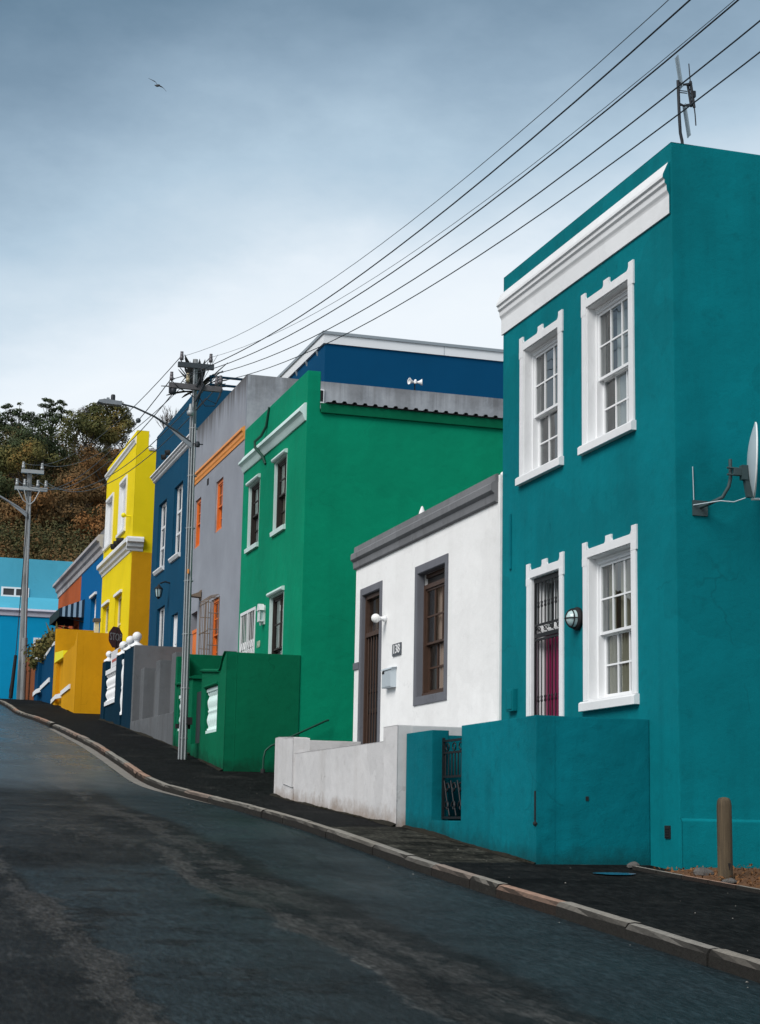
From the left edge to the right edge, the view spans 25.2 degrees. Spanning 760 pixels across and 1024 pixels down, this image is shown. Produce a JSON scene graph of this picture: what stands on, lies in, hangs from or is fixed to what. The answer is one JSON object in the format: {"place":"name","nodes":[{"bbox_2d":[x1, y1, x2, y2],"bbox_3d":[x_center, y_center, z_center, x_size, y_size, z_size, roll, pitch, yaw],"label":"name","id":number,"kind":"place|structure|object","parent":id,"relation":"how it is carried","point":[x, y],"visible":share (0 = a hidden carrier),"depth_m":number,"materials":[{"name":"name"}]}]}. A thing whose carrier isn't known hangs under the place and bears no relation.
{"place":"outdoors","nodes":[
{"label":"outdoors","id":0,"kind":"place"},
{"bbox_2d":[5,465,103,541],"bbox_3d":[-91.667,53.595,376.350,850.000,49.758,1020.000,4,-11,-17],"label":"hillside ground","id":1,"kind":"structure","parent":0,"point":[52,483],"depth_m":145.35,"materials":[{"name":"brown soil"}]},
{"bbox_2d":[0,470,15,504],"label":"broadleaf tree","id":2,"kind":"object","parent":1,"relation":"on","point":[5,486],"visible":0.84,"depth_m":121.02,"materials":[{"name":"green plant"}]},
{"bbox_2d":[0,413,20,435],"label":"pine tree","id":3,"kind":"object","parent":1,"relation":"on","point":[8,428],"visible":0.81,"depth_m":149.52,"materials":[{"name":"green plant"}]},
{"bbox_2d":[0,432,29,463],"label":"broadleaf tree","id":4,"kind":"object","parent":1,"relation":"on","point":[16,442],"visible":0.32,"depth_m":137.77,"materials":[{"name":"green plant"}]},
{"bbox_2d":[0,402,44,428],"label":"pine tree","id":5,"kind":"object","parent":1,"relation":"on","point":[21,416],"visible":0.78,"depth_m":150.53,"materials":[{"name":"green plant"}]},
{"bbox_2d":[0,437,62,497],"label":"broadleaf tree","id":6,"kind":"object","parent":1,"relation":"on","point":[12,458],"visible":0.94,"depth_m":131.51,"materials":[{"name":"green plant"}]},
{"bbox_2d":[0,485,66,530],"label":"broadleaf tree","id":7,"kind":"object","parent":1,"relation":"on","point":[39,504],"visible":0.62,"depth_m":117.01,"materials":[{"name":"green plant"}]},
{"bbox_2d":[0,557,72,698],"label":"row house","id":8,"kind":"structure","parent":1,"relation":"on","point":[44,575],"depth_m":84.72,"materials":[{"name":"blue paint"}]},
{"bbox_2d":[1,586,28,597],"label":"window","id":9,"kind":"structure","parent":8,"relation":"in","point":[5,591],"depth_m":85.51,"materials":[{"name":"white paint"}]},
{"bbox_2d":[33,638,40,648],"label":"window","id":10,"kind":"structure","parent":8,"relation":"in","point":[35,639],"depth_m":83.88,"materials":[{"name":"white paint"}]},
{"bbox_2d":[13,420,68,482],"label":"broadleaf tree","id":11,"kind":"object","parent":1,"relation":"on","point":[50,443],"visible":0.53,"depth_m":140.66,"materials":[{"name":"green plant"}]},
{"bbox_2d":[33,397,73,436],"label":"pine tree","id":12,"kind":"object","parent":1,"relation":"on","point":[54,418],"visible":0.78,"depth_m":151.66,"materials":[{"name":"green plant"}]},
{"bbox_2d":[0,426,117,561],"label":"hillside wood","id":13,"kind":"object","parent":1,"relation":"on","point":[55,544],"visible":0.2,"depth_m":113.05,"materials":[{"name":"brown plant"}]},
{"bbox_2d":[33,485,93,533],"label":"broadleaf tree","id":14,"kind":"object","parent":1,"relation":"on","point":[67,499],"visible":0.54,"depth_m":120.54,"materials":[{"name":"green plant"}]},
{"bbox_2d":[52,561,81,629],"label":"row house","id":15,"kind":"structure","parent":1,"relation":"on","point":[67,585],"depth_m":75.61,"materials":[{"name":"orange paint"}]},
{"bbox_2d":[49,599,84,628],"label":"awning","id":16,"kind":"object","parent":15,"relation":"attached to","point":[64,615],"visible":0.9,"depth_m":70.86,"materials":[{"name":"multicoloured fabric"}]},
{"bbox_2d":[54,466,106,514],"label":"broadleaf tree","id":17,"kind":"object","parent":1,"relation":"on","point":[97,497],"visible":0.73,"depth_m":126.79,"materials":[{"name":"brown plant"}]},
{"bbox_2d":[73,407,92,444],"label":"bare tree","id":18,"kind":"object","parent":1,"relation":"on","point":[85,411],"visible":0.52,"depth_m":152.08,"materials":[{"name":"brown plant"}]},
{"bbox_2d":[68,503,105,537],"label":"broadleaf tree","id":19,"kind":"object","parent":1,"relation":"on","point":[96,523],"visible":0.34,"depth_m":116.20,"materials":[{"name":"brown plant"}]},
{"bbox_2d":[54,409,121,462],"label":"broadleaf tree","id":20,"kind":"object","parent":1,"relation":"on","point":[95,429],"visible":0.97,"depth_m":143.59,"materials":[{"name":"green plant"}]},
{"bbox_2d":[75,529,104,632],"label":"row house","id":21,"kind":"structure","parent":1,"relation":"on","point":[89,559],"depth_m":69.04,"materials":[{"name":"blue paint"}]},
{"bbox_2d":[89,591,96,622],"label":"window","id":22,"kind":"structure","parent":21,"relation":"in","point":[91,596],"depth_m":68.91,"materials":[{"name":"white paint"}]},
{"bbox_2d":[69,443,122,509],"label":"broadleaf tree","id":23,"kind":"object","parent":1,"relation":"on","point":[99,474],"visible":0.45,"depth_m":135.59,"materials":[{"name":"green plant"}]},
{"bbox_2d":[79,401,136,462],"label":"evergreen tree","id":24,"kind":"object","parent":1,"relation":"on","point":[125,423],"visible":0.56,"depth_m":152.92,"materials":[{"name":"green plant"}]},
{"bbox_2d":[96,430,155,645],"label":"row house","id":25,"kind":"structure","parent":1,"relation":"on","point":[124,567],"depth_m":60.35,"materials":[{"name":"yellow paint"}]},
{"bbox_2d":[101,599,109,632],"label":"window","id":26,"kind":"structure","parent":25,"relation":"in","point":[106,602],"depth_m":65.24,"materials":[{"name":"beige paint"}]},
{"bbox_2d":[102,492,113,551],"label":"window","id":27,"kind":"structure","parent":25,"relation":"in","point":[110,501],"depth_m":66.27,"materials":[{"name":"white paint"}]},
{"bbox_2d":[113,589,121,627],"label":"window","id":28,"kind":"structure","parent":25,"relation":"in","point":[116,594],"depth_m":62.29,"materials":[{"name":"beige paint"}]},
{"bbox_2d":[116,474,127,537],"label":"window","id":29,"kind":"structure","parent":25,"relation":"in","point":[121,528],"depth_m":63.07,"materials":[{"name":"white paint"}]},
{"bbox_2d":[156,406,178,429],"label":"bare tree","id":30,"kind":"object","parent":1,"relation":"on","point":[166,419],"visible":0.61,"depth_m":150.14,"materials":[{"name":"grey plant"}]},
{"bbox_2d":[148,330,502,646],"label":"row house","id":31,"kind":"structure","parent":1,"relation":"on","point":[369,360],"depth_m":51.86,"materials":[{"name":"blue paint"}]},
{"bbox_2d":[153,502,166,575],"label":"window","id":32,"kind":"structure","parent":31,"relation":"in","point":[163,522],"depth_m":54.26,"materials":[{"name":"white paint"}]},
{"bbox_2d":[159,607,164,645],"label":"window","id":33,"kind":"structure","parent":31,"relation":"in","point":[161,628],"depth_m":53.40,"materials":[{"name":"white paint"}]},
{"bbox_2d":[155,581,169,598],"bbox_3d":[-6.615,2.368,51.633,0.474,0.562,0.260,4,-11,-17],"label":"wall lamp","id":34,"kind":"object","parent":31,"relation":"attached to","point":[158,590],"visible":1,"depth_m":51.53,"materials":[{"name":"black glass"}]},
{"bbox_2d":[168,484,182,563],"bbox_3d":[-6.051,0.308,51.343,0.350,2.330,1.530,4,-11,-17],"label":"window","id":35,"kind":"structure","parent":31,"relation":"in","point":[180,490],"depth_m":51.70,"materials":[{"name":"white paint"}]},
{"bbox_2d":[173,615,177,646],"bbox_3d":[-6.006,4.452,50.400,0.120,2.880,1.020,4,-11,-17],"label":"door","id":36,"kind":"structure","parent":31,"relation":"in","point":[175,616],"depth_m":50.91,"materials":[{"name":"white paint"}]},
{"bbox_2d":[190,374,502,655],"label":"row house","id":37,"kind":"structure","parent":1,"relation":"on","point":[242,407],"depth_m":44.58,"materials":[{"name":"grey paint"}]},
{"bbox_2d":[192,629,196,653],"bbox_3d":[-5.164,4.663,47.374,0.070,2.800,0.900,4,-11,-17],"label":"door","id":38,"kind":"structure","parent":37,"relation":"in","point":[194,632],"depth_m":47.67,"materials":[{"name":"orange wood"}]},
{"bbox_2d":[191,590,201,599],"bbox_3d":[-5.125,2.283,46.874,0.378,0.260,0.300,4,-11,-17],"label":"wall lamp","id":39,"kind":"object","parent":37,"relation":"attached to","point":[197,595],"visible":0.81,"depth_m":46.77,"materials":[{"name":"grey metal"}]},
{"bbox_2d":[195,499,200,547],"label":"window","id":40,"kind":"structure","parent":37,"relation":"in","point":[199,501],"depth_m":48.50,"materials":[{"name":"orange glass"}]},
{"bbox_2d":[212,598,219,654],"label":"window","id":41,"kind":"structure","parent":37,"relation":"in","point":[216,602],"depth_m":45.23,"materials":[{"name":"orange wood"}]},
{"bbox_2d":[216,479,222,531],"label":"window","id":42,"kind":"structure","parent":37,"relation":"in","point":[220,484],"depth_m":45.80,"materials":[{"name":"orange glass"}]},
{"bbox_2d":[320,389,323,402],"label":"flank window","id":43,"kind":"structure","parent":37,"relation":"in","point":[322,390],"depth_m":43.62,"materials":[{"name":"white paint"}]},
{"bbox_2d":[407,378,421,389],"bbox_3d":[0.931,-3.291,44.505,0.404,0.427,0.174,4,-11,-17],"label":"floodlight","id":44,"kind":"object","parent":37,"relation":"attached to","point":[410,381],"visible":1,"depth_m":44.53,"materials":[{"name":"white metal"}]},
{"bbox_2d":[238,370,502,741],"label":"row house","id":45,"kind":"structure","parent":1,"relation":"on","point":[328,487],"depth_m":37.23,"materials":[{"name":"green paint"}]},
{"bbox_2d":[248,614,253,648],"bbox_3d":[-3.004,3.915,40.886,0.060,3.000,1.530,4,-11,-17],"label":"door","id":46,"kind":"structure","parent":45,"relation":"in","point":[253,614],"depth_m":41.51,"materials":[{"name":"grey wood"}]},
{"bbox_2d":[244,473,260,553],"bbox_3d":[-2.998,0.058,41.326,0.326,1.785,1.280,4,-11,-17],"label":"window","id":47,"kind":"structure","parent":45,"relation":"in","point":[254,489],"depth_m":41.76,"materials":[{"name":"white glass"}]},
{"bbox_2d":[257,604,265,625],"bbox_3d":[-2.757,2.390,39.402,0.158,0.510,0.260,4,-11,-17],"label":"wall lamp","id":48,"kind":"object","parent":45,"relation":"attached to","point":[261,613],"visible":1,"depth_m":39.34,"materials":[{"name":"white metal"}]},
{"bbox_2d":[266,585,284,653],"bbox_3d":[-2.276,2.943,38.226,0.326,2.415,1.410,4,-11,-17],"label":"window","id":49,"kind":"structure","parent":45,"relation":"in","point":[276,608],"depth_m":38.81,"materials":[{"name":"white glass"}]},
{"bbox_2d":[270,448,287,536],"bbox_3d":[-2.211,-0.421,38.841,0.326,1.855,1.260,4,-11,-17],"label":"window","id":50,"kind":"structure","parent":45,"relation":"in","point":[280,471],"depth_m":39.27,"materials":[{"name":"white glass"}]},
{"bbox_2d":[350,472,502,743],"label":"row house","id":51,"kind":"structure","parent":1,"relation":"on","point":[429,583],"depth_m":28.10,"materials":[{"name":"white paint"}]},
{"bbox_2d":[357,580,382,743],"bbox_3d":[-0.103,3.098,31.034,0.208,3.545,1.360,4,-11,-17],"label":"door","id":52,"kind":"structure","parent":51,"relation":"in","point":[370,641],"depth_m":31.37,"materials":[{"name":"brown wood"}]},
{"bbox_2d":[371,614,386,622],"bbox_3d":[-0.020,1.894,30.270,0.279,0.164,0.159,4,-11,-17],"label":"wall lamp","id":53,"kind":"object","parent":51,"relation":"attached to","point":[375,618],"visible":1,"depth_m":30.21,"materials":[{"name":"white glass"}]},
{"bbox_2d":[380,666,396,688],"bbox_3d":[0.148,2.899,29.735,0.123,0.355,0.570,4,-11,-17],"label":"mailbox","id":54,"kind":"object","parent":51,"relation":"attached to","point":[389,678],"visible":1,"depth_m":29.57,"materials":[{"name":"grey metal"}]},
{"bbox_2d":[392,642,401,656],"bbox_3d":[0.290,2.389,29.557,0.028,0.210,0.480,4,-11,-17],"label":"number plate","id":55,"kind":"object","parent":51,"relation":"attached to","point":[396,649],"visible":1,"depth_m":29.51,"materials":[{"name":"grey metal"}]},
{"bbox_2d":[413,553,448,705],"bbox_3d":[0.952,1.967,27.947,0.279,2.350,1.660,4,-11,-17],"label":"window","id":56,"kind":"structure","parent":51,"relation":"in","point":[423,644],"depth_m":28.39,"materials":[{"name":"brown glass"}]},
{"bbox_2d":[496,142,759,869],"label":"row house","id":57,"kind":"structure","parent":1,"relation":"on","point":[628,307],"depth_m":20.68,"materials":[{"name":"teal paint"}]},
{"bbox_2d":[515,309,563,485],"bbox_3d":[2.380,-1.577,24.047,0.361,2.200,1.600,4,-11,-17],"label":"window","id":58,"kind":"structure","parent":57,"relation":"in","point":[550,337],"depth_m":24.48,"materials":[{"name":"white paint"}]},
{"bbox_2d":[526,551,564,715],"bbox_3d":[2.377,2.154,23.210,0.306,3.060,1.316,4,-11,-17],"label":"door","id":59,"kind":"structure","parent":57,"relation":"in","point":[546,569],"depth_m":23.59,"materials":[{"name":"paint"}]},
{"bbox_2d":[564,607,582,629],"bbox_3d":[2.504,1.390,22.200,0.193,0.306,0.306,4,-11,-17],"label":"wall lamp","id":60,"kind":"object","parent":57,"relation":"attached to","point":[573,618],"visible":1,"depth_m":22.12,"materials":[{"name":"white glass"}]},
{"bbox_2d":[577,259,635,455],"bbox_3d":[3.042,-1.951,21.950,0.361,2.200,1.620,4,-11,-17],"label":"window","id":61,"kind":"structure","parent":57,"relation":"in","point":[618,293],"depth_m":22.26,"materials":[{"name":"white paint"}]},
{"bbox_2d":[578,524,639,711],"bbox_3d":[2.984,1.365,21.325,0.361,2.190,1.630,4,-11,-17],"label":"window","id":62,"kind":"structure","parent":57,"relation":"in","point":[595,560],"depth_m":21.67,"materials":[{"name":"white paint"}]},
{"bbox_2d":[675,55,695,143],"bbox_3d":[3.769,-4.981,20.953,0.259,1.326,0.111,4,-11,-17],"label":"tv aerial","id":63,"kind":"object","parent":57,"relation":"attached to","point":[691,95],"visible":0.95,"depth_m":20.95,"materials":[{"name":"metal"}]},
{"bbox_2d":[692,422,759,516],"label":"satellite dish","id":64,"kind":"object","parent":57,"relation":"attached to","point":[747,474],"visible":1,"depth_m":19.62,"materials":[{"name":"grey metal"}]},
{"bbox_2d":[0,704,759,1023],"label":"road","id":65,"kind":"structure","parent":0,"point":[123,900],"depth_m":13.06,"materials":[{"name":"grey asphalt"}]},
{"bbox_2d":[50,729,209,803],"bbox_3d":[-6.401,5.585,38.724,0.749,2.219,19.516,5,-11,-19],"label":"gutter","id":66,"kind":"object","parent":65,"relation":"on","point":[119,770],"visible":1,"depth_m":35.86,"materials":[{"name":"concrete"}]},
{"bbox_2d":[0,700,759,982],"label":"kerb","id":67,"kind":"structure","parent":65,"relation":"on","point":[734,963],"depth_m":16.98,"materials":[{"name":"concrete"}]},
{"bbox_2d":[0,699,759,958],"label":"pavement","id":68,"kind":"structure","parent":0,"point":[705,913],"depth_m":18.97,"materials":[{"name":"black asphalt"}]},
{"bbox_2d":[0,462,47,699],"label":"utility pole","id":69,"kind":"object","parent":68,"relation":"on","point":[21,677],"visible":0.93,"depth_m":75.62,"materials":[{"name":"metal"}]},
{"bbox_2d":[9,510,27,698],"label":"guy wire","id":70,"kind":"object","parent":69,"relation":"attached to","point":[11,689],"visible":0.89,"depth_m":74.64,"materials":[{"name":"grey metal"}]},
{"bbox_2d":[17,380,169,489],"bbox_3d":[-10.503,-2.219,57.473,0.140,5.045,38.853,4,-11,-17],"label":"overhead wire","id":71,"kind":"object","parent":69,"relation":"attached to","point":[138,420],"visible":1,"depth_m":45.32,"materials":[{"name":"metal"}]},
{"bbox_2d":[24,358,179,464],"bbox_3d":[-10.290,-2.874,57.657,0.030,5.260,38.852,4,-11,-17],"label":"overhead wire","id":72,"kind":"object","parent":69,"relation":"attached to","point":[117,421],"visible":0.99,"depth_m":47.79,"materials":[{"name":"metal"}]},
{"bbox_2d":[26,376,185,489],"bbox_3d":[-10.177,-2.264,57.584,0.024,4.904,38.853,4,-11,-17],"label":"overhead wire","id":73,"kind":"object","parent":69,"relation":"attached to","point":[120,451],"visible":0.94,"depth_m":48.07,"materials":[{"name":"metal"}]},
{"bbox_2d":[42,359,208,466],"bbox_3d":[-9.569,-2.844,57.879,0.020,5.211,38.852,4,-11,-17],"label":"overhead wire","id":74,"kind":"object","parent":69,"relation":"attached to","point":[129,433],"visible":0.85,"depth_m":51.28,"materials":[{"name":"metal"}]},
{"bbox_2d":[38,373,218,489],"bbox_3d":[-9.546,-2.281,57.786,0.024,4.775,38.853,4,-11,-17],"label":"overhead wire","id":75,"kind":"object","parent":69,"relation":"attached to","point":[141,452],"visible":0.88,"depth_m":48.65,"materials":[{"name":"metal"}]},
{"bbox_2d":[46,384,219,491],"bbox_3d":[-9.333,-2.179,57.836,0.024,4.949,38.853,4,-11,-17],"label":"overhead wire","id":76,"kind":"object","parent":69,"relation":"attached to","point":[144,459],"visible":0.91,"depth_m":49.32,"materials":[{"name":"metal"}]},
{"bbox_2d":[26,657,34,699],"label":"garden wall","id":77,"kind":"structure","parent":68,"relation":"on","point":[30,679],"depth_m":74.99,"materials":[{"name":"brown paint"}]},
{"bbox_2d":[32,641,54,702],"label":"garden wall","id":78,"kind":"structure","parent":68,"relation":"on","point":[43,685],"depth_m":69.01,"materials":[{"name":"blue paint"}]},
{"bbox_2d":[21,621,63,671],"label":"trailing plant","id":79,"kind":"object","parent":78,"relation":"on","point":[40,650],"visible":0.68,"depth_m":69.85,"materials":[{"name":"green plant"}]},
{"bbox_2d":[50,618,120,713],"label":"garden wall","id":80,"kind":"structure","parent":68,"relation":"on","point":[80,656],"depth_m":60.12,"materials":[{"name":"yellow paint"}]},
{"bbox_2d":[109,626,122,649],"bbox_3d":[-8.751,5.419,55.849,0.100,3.302,0.690,-6,-13,35],"label":"stop sign","id":81,"kind":"object","parent":68,"relation":"on","point":[115,637],"visible":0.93,"depth_m":56.05,"materials":[{"name":"red metal"}]},
{"bbox_2d":[100,632,141,728],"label":"garden wall","id":82,"kind":"structure","parent":68,"relation":"on","point":[116,687],"depth_m":49.97,"materials":[{"name":"blue paint"}]},
{"bbox_2d":[130,645,181,745],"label":"garden wall","id":83,"kind":"structure","parent":68,"relation":"on","point":[153,692],"depth_m":45.55,"materials":[{"name":"grey paint"}]},
{"bbox_2d":[97,351,222,759],"bbox_3d":[-5.066,1.008,37.928,2.840,9.571,0.442,4,-11,-17],"label":"utility pole","id":84,"kind":"object","parent":68,"relation":"on","point":[185,723],"visible":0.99,"depth_m":38.26,"materials":[{"name":"grey metal"}]},
{"bbox_2d":[182,0,668,356],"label":"overhead wire","id":85,"kind":"object","parent":84,"relation":"attached to","point":[471,172],"visible":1,"depth_m":19.94,"materials":[{"name":"metal"}]},
{"bbox_2d":[171,0,690,379],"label":"overhead wire","id":86,"kind":"object","parent":84,"relation":"attached to","point":[632,51],"visible":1,"depth_m":18.97,"materials":[{"name":"black metal"}]},
{"bbox_2d":[188,0,738,375],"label":"overhead wire","id":87,"kind":"object","parent":84,"relation":"attached to","point":[691,39],"visible":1,"depth_m":18.91,"materials":[{"name":"black metal"}]},
{"bbox_2d":[214,0,734,356],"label":"overhead wire","id":88,"kind":"object","parent":84,"relation":"attached to","point":[523,171],"visible":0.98,"depth_m":20.15,"materials":[{"name":"metal"}]},
{"bbox_2d":[218,20,759,372],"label":"overhead wire","id":89,"kind":"object","parent":84,"relation":"attached to","point":[739,37],"visible":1,"depth_m":20.23,"materials":[{"name":"black metal"}]},
{"bbox_2d":[223,51,759,380],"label":"overhead wire","id":90,"kind":"object","parent":84,"relation":"attached to","point":[536,216],"visible":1,"depth_m":20.42,"materials":[{"name":"black metal"}]},
{"bbox_2d":[173,651,300,771],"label":"garden wall","id":91,"kind":"structure","parent":68,"relation":"on","point":[243,710],"depth_m":35.63,"materials":[{"name":"green paint"}]},
{"bbox_2d":[260,719,328,772],"bbox_3d":[-1.771,4.925,35.404,1.452,1.268,0.100,5,-11,-18],"label":"handrail","id":92,"kind":"object","parent":68,"relation":"on","point":[262,770],"visible":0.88,"depth_m":35.40,"materials":[{"name":"metal"}]},
{"bbox_2d":[59,707,534,863],"bbox_3d":[-5.128,5.617,41.268,0.239,4.518,45.880,4,-11,-17],"label":"grit","id":93,"kind":"object","parent":68,"relation":"on","point":[420,830],"visible":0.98,"depth_m":24.05,"materials":[{"name":"black gravel"}]},
{"bbox_2d":[274,725,461,826],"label":"garden wall","id":94,"kind":"structure","parent":68,"relation":"on","point":[368,780],"depth_m":26.29,"materials":[{"name":"white paint"}]},
{"bbox_2d":[405,715,650,864],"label":"garden wall","id":95,"kind":"structure","parent":68,"relation":"on","point":[548,789],"depth_m":19.86,"materials":[{"name":"teal paint"}]},
{"bbox_2d":[597,872,635,874],"bbox_3d":[2.551,3.915,18.404,0.513,0.018,0.260,4,-11,-17],"label":"utility cover","id":96,"kind":"object","parent":68,"relation":"on","point":[612,873],"visible":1,"depth_m":18.41,"materials":[{"name":"metal"}]},
{"bbox_2d":[627,862,639,868],"bbox_3d":[2.854,3.981,19.168,0.145,0.081,0.087,0,-11,6],"label":"rubble stone","id":97,"kind":"object","parent":68,"relation":"on","point":[630,864],"visible":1,"depth_m":19.14,"materials":[{"name":"grey stone"}]},
{"bbox_2d":[632,866,759,893],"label":"path edging","id":98,"kind":"object","parent":68,"relation":"on","point":[701,880],"visible":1,"depth_m":17.93,"materials":[{"name":"concrete"}]},
{"bbox_2d":[0,0,759,450],"label":"sky","id":99,"kind":"structure","parent":0,"point":[143,224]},
{"bbox_2d":[666,868,759,888],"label":"bare soil","id":100,"kind":"structure","parent":0,"point":[746,874],"depth_m":18.36,"materials":[{"name":"brown soil"}]},
{"bbox_2d":[693,867,713,875],"bbox_3d":[3.523,3.933,18.498,0.224,0.131,0.176,-2,-11,17],"label":"rubble stone","id":101,"kind":"object","parent":100,"relation":"on","point":[702,871],"visible":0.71,"depth_m":18.44,"materials":[{"name":"grey stone"}]},
{"bbox_2d":[654,863,759,887],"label":"fallen leaves","id":102,"kind":"object","parent":100,"relation":"on","point":[739,879],"visible":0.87,"depth_m":18.34,"materials":[{"name":"orange plant"}]},
{"bbox_2d":[717,797,732,879],"bbox_3d":[3.681,3.648,18.130,0.158,1.197,0.164,4,-11,-17],"label":"bollard","id":103,"kind":"object","parent":100,"relation":"on","point":[724,841],"visible":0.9,"depth_m":18.10,"materials":[{"name":"brown wood"}]},
{"bbox_2d":[720,878,736,883],"bbox_3d":[3.629,3.845,17.694,0.227,0.074,0.131,4,-11,-17],"label":"rubble stone","id":104,"kind":"object","parent":100,"relation":"on","point":[731,880],"visible":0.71,"depth_m":17.65,"materials":[{"name":"grey stone"}]}
]}

